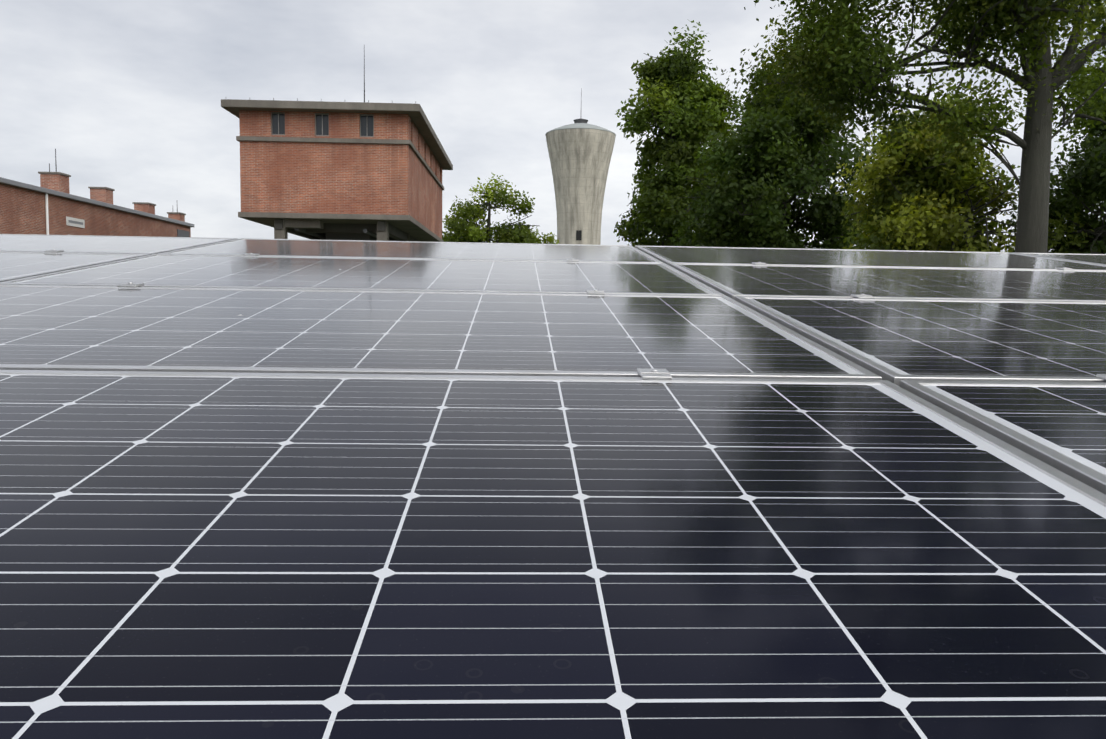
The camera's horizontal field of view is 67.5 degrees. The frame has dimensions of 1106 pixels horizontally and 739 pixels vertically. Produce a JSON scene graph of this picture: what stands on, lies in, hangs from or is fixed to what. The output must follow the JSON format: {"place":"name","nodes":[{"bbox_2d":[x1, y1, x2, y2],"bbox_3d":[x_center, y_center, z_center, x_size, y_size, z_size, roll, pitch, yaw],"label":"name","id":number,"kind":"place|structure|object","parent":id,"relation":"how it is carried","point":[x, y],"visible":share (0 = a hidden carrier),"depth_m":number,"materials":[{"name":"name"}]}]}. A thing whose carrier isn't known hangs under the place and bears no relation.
{"place":"outdoors","nodes":[
{"label":"outdoors","id":0,"kind":"place"},
{"bbox_2d":[0,149,193,236],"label":"brick hall","id":1,"kind":"structure","parent":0,"point":[51,205],"depth_m":42.87,"materials":[{"name":"brick"},{"name":"grey zinc"}]},
{"bbox_2d":[221,48,452,241],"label":"brick tower on pilotis","id":2,"kind":"structure","parent":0,"point":[324,170],"depth_m":38.48,"materials":[{"name":"brick"},{"name":"concrete"},{"name":"dark steel"}]},
{"bbox_2d":[0,0,1105,251],"label":"sky","id":3,"kind":"structure","parent":0,"point":[127,95],"materials":[{"name":"white"}]},
{"bbox_2d":[545,88,615,244],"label":"water tower","id":4,"kind":"structure","parent":0,"point":[580,150],"depth_m":127.22,"materials":[{"name":"concrete"}]},
{"bbox_2d":[1073,46,1105,88],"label":"tree","id":5,"kind":"object","parent":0,"point":[1096,65],"visible":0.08,"depth_m":35.91,"materials":[{"name":"green plant"}]},
{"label":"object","id":6,"kind":"object","parent":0,"visible":0},
{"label":"mounting rails","id":7,"kind":"object","parent":6,"relation":"on","visible":0},
{"bbox_2d":[44,249,63,252],"bbox_3d":[-1.901,-0.437,3.159,0.046,0.042,0.058,1,12,-2],"label":"clamp","id":8,"kind":"object","parent":7,"relation":"on","point":[52,251],"visible":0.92,"depth_m":3.14,"materials":[{"name":"metal"}]},
{"bbox_2d":[0,251,149,281],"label":"solar panel","id":9,"kind":"object","parent":7,"relation":"on","point":[16,265],"visible":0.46,"depth_m":2.82,"materials":[{"name":"black glass"}]},
{"bbox_2d":[0,234,237,254],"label":"solar panel","id":10,"kind":"object","parent":7,"relation":"on","point":[84,244],"visible":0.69,"depth_m":3.66,"materials":[{"name":"black glass"}]},
{"bbox_2d":[117,282,143,286],"bbox_3d":[-1.123,-0.211,2.205,0.046,0.042,0.058,1,12,-2],"label":"clamp","id":11,"kind":"object","parent":7,"relation":"on","point":[130,284],"visible":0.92,"depth_m":2.19,"materials":[{"name":"metal"}]},
{"bbox_2d":[243,253,259,255],"bbox_3d":[-1.162,-0.428,3.190,0.046,0.042,0.058,1,12,-2],"label":"clamp","id":12,"kind":"object","parent":7,"relation":"on","point":[250,254],"visible":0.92,"depth_m":3.17,"materials":[{"name":"metal"}]},
{"bbox_2d":[0,254,725,295],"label":"solar panel","id":13,"kind":"object","parent":7,"relation":"on","point":[318,273],"visible":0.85,"depth_m":2.60,"materials":[{"name":"black glass"}]},
{"bbox_2d":[158,238,662,262],"bbox_3d":[-0.563,-0.519,3.712,1.960,0.042,0.990,1,12,-2],"label":"solar panel","id":14,"kind":"object","parent":7,"relation":"on","point":[429,250],"visible":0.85,"depth_m":3.63,"materials":[{"name":"black glass"}]},
{"bbox_2d":[0,284,881,379],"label":"solar panel","id":15,"kind":"object","parent":7,"relation":"on","point":[116,328],"visible":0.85,"depth_m":1.59,"materials":[{"name":"black glass"}]},
{"bbox_2d":[0,370,1105,738],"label":"solar panel","id":16,"kind":"object","parent":7,"relation":"on","point":[278,556],"visible":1,"depth_m":0.63,"materials":[{"name":"black glass"}]},
{"bbox_2d":[566,259,578,261],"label":"clamp","id":17,"kind":"object","parent":7,"relation":"on","point":[572,260],"visible":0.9,"depth_m":3.21,"materials":[{"name":"metal"}]},
{"bbox_2d":[586,290,604,294],"bbox_3d":[0.116,-0.196,2.257,0.046,0.042,0.058,1,12,-2],"label":"clamp","id":18,"kind":"object","parent":7,"relation":"on","point":[595,292],"visible":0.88,"depth_m":2.23,"materials":[{"name":"metal"}]},
{"bbox_2d":[637,368,672,379],"bbox_3d":[0.155,0.021,1.272,0.046,0.042,0.058,1,12,-2],"label":"clamp","id":19,"kind":"object","parent":7,"relation":"on","point":[653,374],"visible":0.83,"depth_m":1.25,"materials":[{"name":"metal"}]},
{"bbox_2d":[752,262,766,264],"bbox_3d":[0.816,-0.404,3.274,0.046,0.042,0.058,1,12,-2],"label":"clamp","id":20,"kind":"object","parent":7,"relation":"on","point":[757,263],"visible":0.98,"depth_m":3.25,"materials":[{"name":"metal"}]},
{"bbox_2d":[851,294,874,298],"bbox_3d":[0.855,-0.188,2.288,0.046,0.042,0.058,1,12,-2],"label":"clamp","id":21,"kind":"object","parent":7,"relation":"on","point":[862,296],"visible":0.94,"depth_m":2.27,"materials":[{"name":"metal"}]},
{"bbox_2d":[635,245,1105,270],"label":"solar panel","id":22,"kind":"object","parent":7,"relation":"on","point":[667,255],"visible":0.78,"depth_m":3.73,"materials":[{"name":"black glass"}]},
{"bbox_2d":[669,263,1105,301],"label":"solar panel","id":23,"kind":"object","parent":7,"relation":"on","point":[732,281],"visible":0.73,"depth_m":2.73,"materials":[{"name":"black glass"}]},
{"bbox_2d":[734,296,1105,386],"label":"solar panel","id":24,"kind":"object","parent":7,"relation":"on","point":[896,341],"visible":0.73,"depth_m":1.72,"materials":[{"name":"black glass"}]},
{"bbox_2d":[900,380,1105,494],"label":"solar panel","id":25,"kind":"object","parent":7,"relation":"on","point":[1060,426],"visible":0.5,"depth_m":1.10,"materials":[{"name":"black glass"}]},
{"bbox_2d":[1013,252,1105,264],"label":"solar panel","id":26,"kind":"object","parent":7,"relation":"on","point":[1100,259],"visible":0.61,"depth_m":4.11,"materials":[{"name":"black glass"}]},
{"bbox_2d":[1055,267,1074,269],"bbox_3d":[2.055,-0.390,3.327,0.046,0.042,0.058,1,12,-2],"label":"clamp","id":27,"kind":"object","parent":7,"relation":"on","point":[1064,268],"visible":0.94,"depth_m":3.31,"materials":[{"name":"metal"}]},
{"bbox_2d":[1096,374,1105,379],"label":"clamp","id":28,"kind":"object","parent":7,"relation":"on","point":[1102,376],"visible":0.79,"depth_m":1.32,"materials":[{"name":"metal"}]},
{"label":"ground","id":29,"kind":"structure","parent":0,"visible":0},
{"bbox_2d":[442,172,558,243],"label":"tree","id":30,"kind":"object","parent":29,"relation":"on","point":[470,212],"visible":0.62,"depth_m":77.28,"materials":[{"name":"green plant"}]},
{"bbox_2d":[613,20,748,246],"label":"ash tree","id":31,"kind":"object","parent":29,"relation":"on","point":[683,104],"visible":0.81,"depth_m":55.62,"materials":[{"name":"green plant"}]},
{"bbox_2d":[668,60,892,249],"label":"leafy trees","id":32,"kind":"object","parent":29,"relation":"on","point":[783,164],"visible":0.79,"depth_m":43.15,"materials":[{"name":"green plant"}]},
{"bbox_2d":[719,0,1105,252],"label":"oak tree trunk and limbs","id":33,"kind":"object","parent":29,"relation":"on","point":[849,75],"visible":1,"depth_m":17.41,"materials":[{"name":"green plant"}]},
{"bbox_2d":[830,82,1094,253],"bbox_3d":[13.812,-4.177,29.495,9.366,11.454,7.563,4,6,37],"label":"tree maple trunk and limbs","id":34,"kind":"object","parent":29,"relation":"on","point":[920,202],"visible":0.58,"depth_m":28.56,"materials":[{"name":"green plant"}]},
{"bbox_2d":[994,62,1105,253],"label":"tree right edge trunk and limbs","id":35,"kind":"object","parent":29,"relation":"on","point":[1086,179],"visible":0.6,"depth_m":25.55,"materials":[{"name":"green plant"}]}
]}

